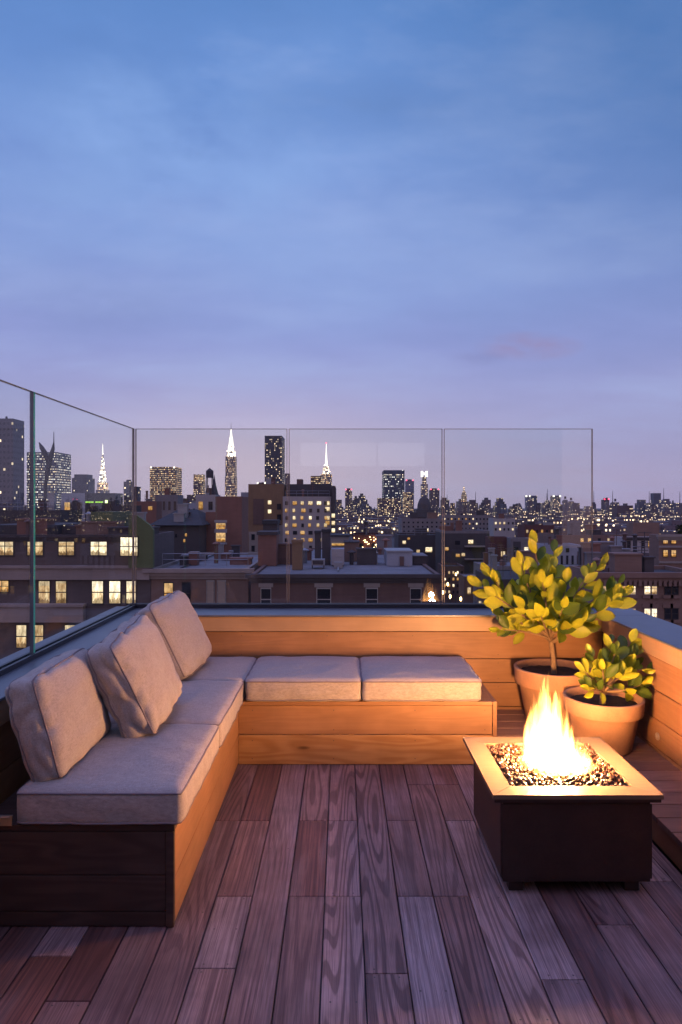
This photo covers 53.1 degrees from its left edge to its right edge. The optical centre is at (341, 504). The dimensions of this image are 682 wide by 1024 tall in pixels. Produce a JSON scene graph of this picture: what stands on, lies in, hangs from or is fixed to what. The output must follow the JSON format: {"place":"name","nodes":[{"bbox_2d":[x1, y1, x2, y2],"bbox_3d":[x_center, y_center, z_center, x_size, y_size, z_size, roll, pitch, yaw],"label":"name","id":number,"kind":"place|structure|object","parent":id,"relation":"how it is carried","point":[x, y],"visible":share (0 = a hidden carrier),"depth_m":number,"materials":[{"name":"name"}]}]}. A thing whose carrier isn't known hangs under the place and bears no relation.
{"place":"outdoors","nodes":[
{"label":"outdoors","id":0,"kind":"place"},
{"bbox_2d":[39,433,54,511],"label":"rooftop sculpture","id":1,"kind":"object","parent":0,"point":[48,458],"visible":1,"depth_m":79.84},
{"bbox_2d":[0,0,681,507],"label":"sky","id":2,"kind":"structure","parent":0,"point":[367,231],"materials":[{"name":"blue"}]},
{"bbox_2d":[343,508,634,547],"bbox_3d":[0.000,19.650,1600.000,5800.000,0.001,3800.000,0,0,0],"label":"ground","id":3,"kind":"structure","parent":0,"point":[350,537],"depth_m":2279.76,"materials":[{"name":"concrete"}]},
{"bbox_2d":[0,416,23,509],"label":"tower","id":4,"kind":"structure","parent":3,"relation":"on","point":[11,460],"depth_m":250.00,"materials":[{"name":"glass"}]},
{"bbox_2d":[0,493,81,523],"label":"building","id":5,"kind":"structure","parent":3,"relation":"on","point":[7,516],"depth_m":88.00,"materials":[{"name":"brown metal"}]},
{"bbox_2d":[27,452,70,509],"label":"tower","id":6,"kind":"structure","parent":3,"relation":"on","point":[59,480],"depth_m":700.00,"materials":[{"name":"glass"}]},
{"bbox_2d":[61,493,84,520],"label":"building","id":7,"kind":"structure","parent":3,"relation":"on","point":[72,501],"depth_m":110.00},
{"bbox_2d":[72,474,94,492],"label":"tower","id":8,"kind":"structure","parent":3,"relation":"on","point":[83,483],"depth_m":620.00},
{"bbox_2d":[0,511,173,658],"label":"building","id":9,"kind":"structure","parent":3,"relation":"on","point":[83,571],"depth_m":49.97,"materials":[{"name":"brick"}]},
{"bbox_2d":[0,542,13,555],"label":"window","id":10,"kind":"structure","parent":9,"relation":"in","point":[6,548],"depth_m":49.97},
{"bbox_2d":[16,624,26,648],"bbox_3d":[-23.453,9.645,49.965,0.811,1.863,0.050,0,0,0],"label":"window","id":11,"kind":"structure","parent":9,"relation":"in","point":[21,629],"depth_m":49.97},
{"bbox_2d":[26,542,43,555],"bbox_3d":[-22.446,3.035,49.965,1.262,1.502,0.050,0,0,0],"label":"window","id":12,"kind":"structure","parent":9,"relation":"in","point":[39,546],"depth_m":49.97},
{"bbox_2d":[35,624,43,642],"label":"window","id":13,"kind":"structure","parent":9,"relation":"in","point":[39,628],"depth_m":49.97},
{"bbox_2d":[38,580,49,602],"bbox_3d":[-21.785,6.415,49.965,0.901,1.833,0.050,0,0,0],"label":"window","id":14,"kind":"structure","parent":9,"relation":"in","point":[43,585],"depth_m":49.97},
{"bbox_2d":[55,580,66,602],"bbox_3d":[-20.553,6.415,49.965,0.841,1.833,0.050,0,0,0],"label":"window","id":15,"kind":"structure","parent":9,"relation":"in","point":[60,585],"depth_m":49.97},
{"bbox_2d":[58,542,74,555],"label":"window","id":16,"kind":"structure","parent":9,"relation":"in","point":[64,548],"depth_m":49.97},
{"bbox_2d":[91,580,103,604],"bbox_3d":[-17.879,6.415,49.965,0.901,1.833,0.050,0,0,0],"label":"window","id":17,"kind":"structure","parent":9,"relation":"in","point":[97,586],"depth_m":49.97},
{"bbox_2d":[90,542,107,555],"bbox_3d":[-17.788,3.035,49.965,1.322,1.502,0.050,0,0,0],"label":"window","id":18,"kind":"structure","parent":9,"relation":"in","point":[96,548],"depth_m":49.97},
{"bbox_2d":[109,580,120,604],"bbox_3d":[-16.617,6.415,49.965,0.901,1.833,0.050,0,0,0],"label":"window","id":19,"kind":"structure","parent":9,"relation":"in","point":[114,585],"depth_m":49.97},
{"bbox_2d":[126,580,131,604],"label":"window","id":20,"kind":"structure","parent":9,"relation":"in","point":[128,582],"depth_m":49.97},
{"bbox_2d":[119,536,138,556],"bbox_3d":[-15.415,3.035,49.425,1.382,1.502,0.050,0,0,0],"label":"window","id":21,"kind":"structure","parent":9,"relation":"in","point":[125,542],"depth_m":49.43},
{"bbox_2d":[96,445,109,492],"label":"tower","id":22,"kind":"structure","parent":3,"relation":"on","point":[102,485],"depth_m":2412.88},
{"bbox_2d":[85,493,122,520],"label":"building","id":23,"kind":"structure","parent":3,"relation":"on","point":[100,502],"depth_m":96.00,"materials":[{"name":"grey"}]},
{"bbox_2d":[114,505,140,511],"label":"building","id":24,"kind":"structure","parent":3,"relation":"on","point":[122,507],"depth_m":84.00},
{"bbox_2d":[124,480,131,504],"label":"tower","id":25,"kind":"structure","parent":3,"relation":"on","point":[127,492],"depth_m":330.00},
{"bbox_2d":[137,491,161,525],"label":"building","id":26,"kind":"structure","parent":3,"relation":"on","point":[152,509],"depth_m":140.00,"materials":[{"name":"red brick"}]},
{"bbox_2d":[150,467,181,500],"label":"tower","id":27,"kind":"structure","parent":3,"relation":"on","point":[161,478],"depth_m":1500.00,"materials":[{"name":"concrete"}]},
{"bbox_2d":[156,487,182,517],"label":"building","id":28,"kind":"structure","parent":3,"relation":"on","point":[170,502],"depth_m":170.00,"materials":[{"name":"grey paint"}]},
{"bbox_2d":[151,504,209,560],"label":"building","id":29,"kind":"structure","parent":3,"relation":"on","point":[185,524],"depth_m":74.23,"materials":[{"name":"grey paint"}]},
{"bbox_2d":[193,474,205,494],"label":"tower","id":30,"kind":"structure","parent":3,"relation":"on","point":[199,484],"depth_m":1400.00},
{"bbox_2d":[142,541,260,602],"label":"building","id":31,"kind":"structure","parent":3,"relation":"on","point":[212,577],"depth_m":50.00,"materials":[{"name":"stone"}]},
{"bbox_2d":[164,582,173,595],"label":"window","id":32,"kind":"structure","parent":31,"relation":"in","point":[168,586],"depth_m":49.97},
{"bbox_2d":[182,582,190,602],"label":"window","id":33,"kind":"structure","parent":31,"relation":"in","point":[186,586],"depth_m":49.97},
{"bbox_2d":[188,551,199,564],"bbox_3d":[-11.998,4.361,55.450,0.771,1.053,0.954,0,0,0],"label":"chimney","id":34,"kind":"object","parent":31,"relation":"on","point":[193,556],"visible":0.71,"depth_m":55.03,"materials":[{"name":"red brick"}]},
{"bbox_2d":[196,485,219,512],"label":"building","id":35,"kind":"structure","parent":3,"relation":"on","point":[205,503],"depth_m":150.00,"materials":[{"name":"white brick"}]},
{"bbox_2d":[206,496,247,551],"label":"building","id":36,"kind":"structure","parent":3,"relation":"on","point":[227,519],"depth_m":78.00,"materials":[{"name":"red brick"}]},
{"bbox_2d":[225,429,236,495],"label":"tower","id":37,"kind":"structure","parent":3,"relation":"on","point":[230,473],"depth_m":2301.66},
{"bbox_2d":[248,478,286,551],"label":"building","id":38,"kind":"structure","parent":3,"relation":"on","point":[265,501],"depth_m":118.00,"materials":[{"name":"beige brick"}]},
{"bbox_2d":[265,436,284,483],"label":"tower","id":39,"kind":"structure","parent":3,"relation":"on","point":[274,456],"depth_m":900.00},
{"bbox_2d":[283,479,331,547],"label":"building","id":40,"kind":"structure","parent":3,"relation":"on","point":[307,510],"depth_m":112.00,"materials":[{"name":"white brick"}]},
{"bbox_2d":[320,445,331,484],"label":"tower","id":41,"kind":"structure","parent":3,"relation":"on","point":[326,476],"depth_m":1900.00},
{"bbox_2d":[332,486,335,532],"bbox_3d":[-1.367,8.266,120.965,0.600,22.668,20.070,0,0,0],"label":"building","id":42,"kind":"structure","parent":3,"relation":"on","point":[333,509],"depth_m":111.00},
{"bbox_2d":[245,535,445,602],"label":"building","id":43,"kind":"structure","parent":3,"relation":"on","point":[364,578],"depth_m":43.00,"materials":[{"name":"brick"}]},
{"bbox_2d":[260,588,270,602],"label":"window","id":44,"kind":"structure","parent":43,"relation":"in","point":[265,593],"depth_m":42.97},
{"bbox_2d":[257,531,279,565],"bbox_3d":[-5.469,3.238,51.100,1.529,2.510,2.332,0,0,0],"label":"chimney","id":45,"kind":"object","parent":43,"relation":"on","point":[268,541],"visible":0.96,"depth_m":50.07,"materials":[{"name":"red brick"}]},
{"bbox_2d":[262,520,279,530],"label":"roof shed","id":46,"kind":"structure","parent":43,"relation":"on","point":[270,525],"depth_m":56.00,"materials":[{"name":"metal"}]},
{"bbox_2d":[291,539,303,569],"bbox_3d":[-3.079,3.461,47.550,0.778,2.064,1.166,0,0,0],"label":"chimney","id":47,"kind":"object","parent":43,"relation":"on","point":[297,554],"visible":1,"depth_m":47.03,"materials":[{"name":"beige brick"}]},
{"bbox_2d":[314,530,320,557],"bbox_3d":[-1.808,3.227,51.500,0.498,2.532,1.160,0,0,0],"label":"flue","id":48,"kind":"object","parent":43,"relation":"on","point":[317,533],"visible":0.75,"depth_m":51.00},
{"bbox_2d":[316,588,330,602],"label":"window","id":49,"kind":"structure","parent":43,"relation":"in","point":[323,595],"depth_m":42.97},
{"bbox_2d":[321,529,330,564],"bbox_3d":[-1.165,3.166,51.500,0.711,2.654,1.160,0,0,0],"label":"flue","id":50,"kind":"object","parent":43,"relation":"on","point":[326,544],"visible":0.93,"depth_m":51.00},
{"bbox_2d":[331,548,343,565],"bbox_3d":[-0.300,3.869,50.727,0.962,1.248,1.545,0,0,0],"label":"roof cabinet","id":51,"kind":"object","parent":43,"relation":"on","point":[337,554],"visible":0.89,"depth_m":49.95,"materials":[{"name":"grey metal"}]},
{"bbox_2d":[331,533,349,547],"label":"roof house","id":52,"kind":"structure","parent":43,"relation":"on","point":[337,540],"depth_m":56.09,"materials":[{"name":"metal"}]},
{"bbox_2d":[344,540,359,560],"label":"roof shed","id":53,"kind":"structure","parent":43,"relation":"on","point":[349,545],"depth_m":54.00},
{"bbox_2d":[366,588,377,602],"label":"window","id":54,"kind":"structure","parent":43,"relation":"in","point":[371,593],"depth_m":42.97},
{"bbox_2d":[384,548,412,565],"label":"rooftop structure","id":55,"kind":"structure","parent":43,"relation":"on","point":[397,556],"depth_m":50.00,"materials":[{"name":"concrete"}]},
{"bbox_2d":[410,588,421,602],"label":"window","id":56,"kind":"structure","parent":43,"relation":"in","point":[415,593],"depth_m":42.97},
{"bbox_2d":[412,553,427,564],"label":"roof shed","id":57,"kind":"structure","parent":43,"relation":"on","point":[418,558],"depth_m":51.00,"materials":[{"name":"brick"}]},
{"bbox_2d":[345,488,351,509],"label":"tower","id":58,"kind":"structure","parent":3,"relation":"on","point":[348,497],"depth_m":1300.00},
{"bbox_2d":[352,522,380,547],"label":"building","id":59,"kind":"structure","parent":3,"relation":"on","point":[366,539],"depth_m":120.00,"materials":[{"name":"brick"}]},
{"bbox_2d":[377,498,400,515],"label":"building","id":60,"kind":"structure","parent":3,"relation":"on","point":[385,506],"depth_m":900.00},
{"bbox_2d":[382,470,404,512],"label":"tower","id":61,"kind":"structure","parent":3,"relation":"on","point":[393,483],"depth_m":1300.00,"materials":[{"name":"glass"}]},
{"bbox_2d":[403,492,412,512],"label":"tower","id":62,"kind":"structure","parent":3,"relation":"on","point":[407,502],"depth_m":1100.00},
{"bbox_2d":[405,479,413,509],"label":"tower","id":63,"kind":"structure","parent":3,"relation":"on","point":[409,485],"depth_m":1500.00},
{"bbox_2d":[394,528,434,569],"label":"building","id":64,"kind":"structure","parent":3,"relation":"on","point":[419,540],"depth_m":150.00,"materials":[{"name":"concrete"}]},
{"bbox_2d":[398,512,443,532],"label":"building","id":65,"kind":"structure","parent":3,"relation":"on","point":[431,521],"depth_m":230.00,"materials":[{"name":"grey paint"}]},
{"bbox_2d":[414,495,434,517],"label":"water tower","id":66,"kind":"structure","parent":3,"relation":"on","point":[423,506],"depth_m":603.77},
{"bbox_2d":[421,471,427,497],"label":"tower","id":67,"kind":"structure","parent":3,"relation":"on","point":[424,488],"depth_m":1600.00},
{"bbox_2d":[429,488,438,512],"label":"tower","id":68,"kind":"structure","parent":3,"relation":"on","point":[434,497],"depth_m":1400.00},
{"bbox_2d":[440,498,448,514],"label":"tower","id":69,"kind":"structure","parent":3,"relation":"on","point":[442,506],"depth_m":900.00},
{"bbox_2d":[437,563,463,602],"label":"building","id":70,"kind":"structure","parent":3,"relation":"on","point":[451,578],"depth_m":125.00,"materials":[{"name":"brick"}]},
{"bbox_2d":[455,487,468,513],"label":"tower","id":71,"kind":"structure","parent":3,"relation":"on","point":[459,503],"depth_m":1006.51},
{"bbox_2d":[435,521,489,573],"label":"building","id":72,"kind":"structure","parent":3,"relation":"on","point":[465,548],"depth_m":135.00,"materials":[{"name":"grey paint"}]},
{"bbox_2d":[439,510,492,530],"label":"building","id":73,"kind":"structure","parent":3,"relation":"on","point":[479,520],"depth_m":300.00,"materials":[{"name":"grey paint"}]},
{"bbox_2d":[459,574,475,602],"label":"building","id":74,"kind":"structure","parent":3,"relation":"on","point":[465,590],"depth_m":84.00,"materials":[{"name":"brick"}]},
{"bbox_2d":[474,543,512,573],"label":"building","id":75,"kind":"structure","parent":3,"relation":"on","point":[500,565],"depth_m":94.62,"materials":[{"name":"grey paint"}]},
{"bbox_2d":[485,536,510,561],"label":"building","id":76,"kind":"structure","parent":3,"relation":"on","point":[499,541],"depth_m":115.00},
{"bbox_2d":[493,498,506,514],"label":"tower","id":77,"kind":"structure","parent":3,"relation":"on","point":[497,507],"depth_m":1002.86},
{"bbox_2d":[488,514,514,536],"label":"building","id":78,"kind":"structure","parent":3,"relation":"on","point":[500,525],"depth_m":260.00,"materials":[{"name":"white brick"}]},
{"bbox_2d":[336,508,681,536],"bbox_3d":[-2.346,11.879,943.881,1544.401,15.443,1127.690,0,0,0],"label":"distant city","id":79,"kind":"object","parent":3,"relation":"on","point":[348,520],"visible":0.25,"depth_m":565.18},
{"bbox_2d":[476,546,546,598],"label":"building","id":80,"kind":"structure","parent":3,"relation":"on","point":[507,576],"depth_m":68.01,"materials":[{"name":"grey paint"}]},
{"bbox_2d":[507,537,529,561],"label":"building","id":81,"kind":"structure","parent":3,"relation":"on","point":[519,543],"depth_m":112.00,"materials":[{"name":"grey paint"}]},
{"bbox_2d":[517,522,553,542],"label":"building","id":82,"kind":"structure","parent":3,"relation":"on","point":[523,530],"depth_m":200.00,"materials":[{"name":"brick"}]},
{"bbox_2d":[550,495,560,512],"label":"tower","id":83,"kind":"structure","parent":3,"relation":"on","point":[554,503],"depth_m":1200.00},
{"bbox_2d":[536,529,580,564],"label":"building","id":84,"kind":"structure","parent":3,"relation":"on","point":[568,555],"depth_m":95.00,"materials":[{"name":"grey concrete"}]},
{"bbox_2d":[538,522,622,544],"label":"building","id":85,"kind":"structure","parent":3,"relation":"on","point":[574,535],"depth_m":122.07,"materials":[{"name":"grey paint"}]},
{"bbox_2d":[557,541,622,591],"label":"building","id":86,"kind":"structure","parent":3,"relation":"on","point":[601,549],"depth_m":57.65,"materials":[{"name":"grey concrete"}]},
{"bbox_2d":[577,526,648,563],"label":"building","id":87,"kind":"structure","parent":3,"relation":"on","point":[624,544],"depth_m":70.17,"materials":[{"name":"brick"}]},
{"bbox_2d":[610,505,632,516],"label":"tower","id":88,"kind":"structure","parent":3,"relation":"on","point":[615,510],"depth_m":900.00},
{"bbox_2d":[569,532,681,625],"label":"building","id":89,"kind":"structure","parent":3,"relation":"on","point":[657,592],"depth_m":46.00,"materials":[{"name":"brick"}]},
{"bbox_2d":[614,536,648,552],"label":"building","id":90,"kind":"structure","parent":3,"relation":"on","point":[629,541],"depth_m":92.00,"materials":[{"name":"white brick"}]},
{"bbox_2d":[635,500,646,512],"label":"tower","id":91,"kind":"structure","parent":3,"relation":"on","point":[639,506],"depth_m":1050.83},
{"bbox_2d":[627,522,658,535],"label":"building","id":92,"kind":"structure","parent":3,"relation":"on","point":[637,527],"depth_m":105.00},
{"bbox_2d":[650,493,660,511],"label":"tower","id":93,"kind":"structure","parent":3,"relation":"on","point":[655,499],"depth_m":1100.00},
{"bbox_2d":[649,534,681,567],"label":"building","id":94,"kind":"structure","parent":3,"relation":"on","point":[665,549],"depth_m":62.00,"materials":[{"name":"stone"}]},
{"bbox_3d":[0.000,9.050,-0.360,8.000,21.100,11.280,0,0,0],"label":"penthouse","id":95,"kind":"object","parent":3,"relation":"on","visible":0},
{"bbox_2d":[272,764,681,1023],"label":"floor slab","id":96,"kind":"structure","parent":95,"relation":"on","point":[666,856],"depth_m":2.87,"materials":[{"name":"wood"}]},
{"bbox_2d":[0,605,135,803],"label":"parapet wall","id":97,"kind":"structure","parent":96,"relation":"on","point":[86,635],"depth_m":3.37,"materials":[{"name":"metal"}]},
{"bbox_2d":[0,379,33,654],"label":"glass panel","id":98,"kind":"object","parent":97,"relation":"on","point":[31,522],"visible":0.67,"depth_m":3.49,"materials":[{"name":"glass"}]},
{"bbox_2d":[34,392,134,652],"bbox_3d":[-1.585,0.100,4.348,0.018,1.356,1.685,0,0,0],"label":"glass panel","id":99,"kind":"object","parent":97,"relation":"on","point":[133,515],"visible":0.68,"depth_m":5.19,"materials":[{"name":"glass"}]},
{"bbox_2d":[0,763,681,1023],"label":"deck","id":100,"kind":"structure","parent":96,"relation":"on","point":[482,942],"depth_m":2.54,"materials":[{"name":"wood"}]},
{"bbox_2d":[0,683,496,926],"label":"corner bench","id":101,"kind":"object","parent":100,"relation":"on","point":[93,875],"visible":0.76,"depth_m":2.77,"materials":[{"name":"brown wood"}]},
{"bbox_2d":[16,724,218,824],"bbox_3d":[-0.915,1.143,2.965,0.645,0.170,0.813,0,0,0],"label":"seat cushion","id":102,"kind":"object","parent":101,"relation":"on","point":[113,776],"visible":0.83,"depth_m":2.63,"materials":[{"name":"fabric"}]},
{"bbox_2d":[5,648,110,781],"bbox_3d":[-1.200,0.884,2.936,0.218,0.442,0.635,-16,0,-1],"label":"back pillow","id":103,"kind":"object","parent":102,"relation":"on","point":[60,720],"visible":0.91,"depth_m":2.70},
{"bbox_2d":[86,615,181,737],"bbox_3d":[-1.004,0.838,3.367,0.249,0.496,0.591,-24,6,2],"label":"back pillow","id":104,"kind":"object","parent":102,"relation":"on","point":[137,681],"visible":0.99,"depth_m":3.12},
{"bbox_2d":[108,680,242,747],"bbox_3d":[-0.915,1.142,3.775,0.645,0.170,0.824,0,0,0],"label":"seat cushion","id":105,"kind":"object","parent":101,"relation":"on","point":[217,703],"visible":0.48,"depth_m":3.67,"materials":[{"name":"fabric"}]},
{"bbox_2d":[133,590,211,679],"bbox_3d":[-1.071,0.838,4.387,0.251,0.522,0.592,-27,0,7],"label":"back pillow","id":106,"kind":"object","parent":105,"relation":"on","point":[174,619],"visible":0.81,"depth_m":4.22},
{"bbox_2d":[181,657,256,699],"bbox_3d":[-0.916,1.142,4.512,0.644,0.164,0.672,0,0,0],"label":"seat cushion","id":107,"kind":"object","parent":101,"relation":"on","point":[225,668],"visible":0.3,"depth_m":4.40,"materials":[{"name":"fabric"}]},
{"bbox_2d":[245,656,361,701],"bbox_3d":[-0.237,1.140,4.505,0.729,0.169,0.674,0,0,0],"label":"seat cushion","id":108,"kind":"object","parent":101,"relation":"on","point":[303,678],"visible":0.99,"depth_m":4.19,"materials":[{"name":"fabric"}]},
{"bbox_2d":[359,656,481,701],"bbox_3d":[0.492,1.141,4.505,0.748,0.170,0.674,0,0,0],"label":"seat cushion","id":109,"kind":"object","parent":101,"relation":"on","point":[417,678],"visible":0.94,"depth_m":4.19,"materials":[{"name":"fabric"}]},
{"bbox_2d":[463,737,663,889],"bbox_3d":[0.962,1.390,3.120,0.695,0.420,0.695,0,0,0],"label":"fire table","id":110,"kind":"object","parent":100,"relation":"on","point":[574,833],"visible":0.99,"depth_m":2.79,"materials":[{"name":"metal"}]},
{"bbox_2d":[497,710,681,870],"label":"raised platform","id":111,"kind":"structure","parent":100,"relation":"on","point":[660,773],"depth_m":3.69,"materials":[{"name":"brown wood"}]},
{"bbox_2d":[514,658,591,729],"bbox_3d":[1.420,1.274,4.585,0.514,0.369,0.514,0,0,0],"label":"terracotta pot","id":112,"kind":"object","parent":111,"relation":"on","point":[542,688],"visible":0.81,"depth_m":4.43,"materials":[{"name":"ceramic"}]},
{"bbox_2d":[467,530,636,673],"bbox_3d":[1.404,0.651,4.576,1.103,0.970,0.713,0,0,0],"label":"potted tree","id":113,"kind":"object","parent":112,"relation":"on","point":[548,606],"visible":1,"depth_m":4.52,"materials":[{"name":"green plant"}]},
{"bbox_2d":[563,686,644,755],"bbox_3d":[1.570,1.304,4.100,0.464,0.309,0.464,0,0,0],"label":"terracotta pot","id":114,"kind":"object","parent":111,"relation":"on","point":[612,722],"visible":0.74,"depth_m":3.94,"materials":[{"name":"ceramic"}]},
{"bbox_2d":[574,629,654,703],"bbox_3d":[1.647,0.990,4.099,0.563,0.443,0.379,0,0,-36],"label":"potted shrub","id":115,"kind":"object","parent":114,"relation":"on","point":[621,663],"visible":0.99,"depth_m":4.06,"materials":[{"name":"green plant"}]},
{"bbox_2d":[99,603,647,709],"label":"parapet wall","id":116,"kind":"structure","parent":96,"relation":"on","point":[259,630],"depth_m":4.87,"materials":[{"name":"wood"}]},
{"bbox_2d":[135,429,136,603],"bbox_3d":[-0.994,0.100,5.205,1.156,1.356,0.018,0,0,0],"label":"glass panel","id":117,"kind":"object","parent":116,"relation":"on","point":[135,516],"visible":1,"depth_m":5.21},
{"bbox_2d":[444,429,592,603],"bbox_3d":[1.344,0.100,5.205,1.132,1.356,0.018,0,0,0],"label":"glass panel","id":118,"kind":"object","parent":116,"relation":"on","point":[591,505],"visible":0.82,"depth_m":5.20,"materials":[{"name":"glass"}]},
{"bbox_2d":[602,615,681,770],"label":"parapet wall","id":119,"kind":"structure","parent":96,"relation":"on","point":[662,647],"depth_m":4.02,"materials":[{"name":"wood"}]},
{"bbox_2d":[486,742,624,785],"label":"lava gravel","id":120,"kind":"structure","parent":0,"point":[576,761],"depth_m":3.09,"materials":[{"name":"gravel"}]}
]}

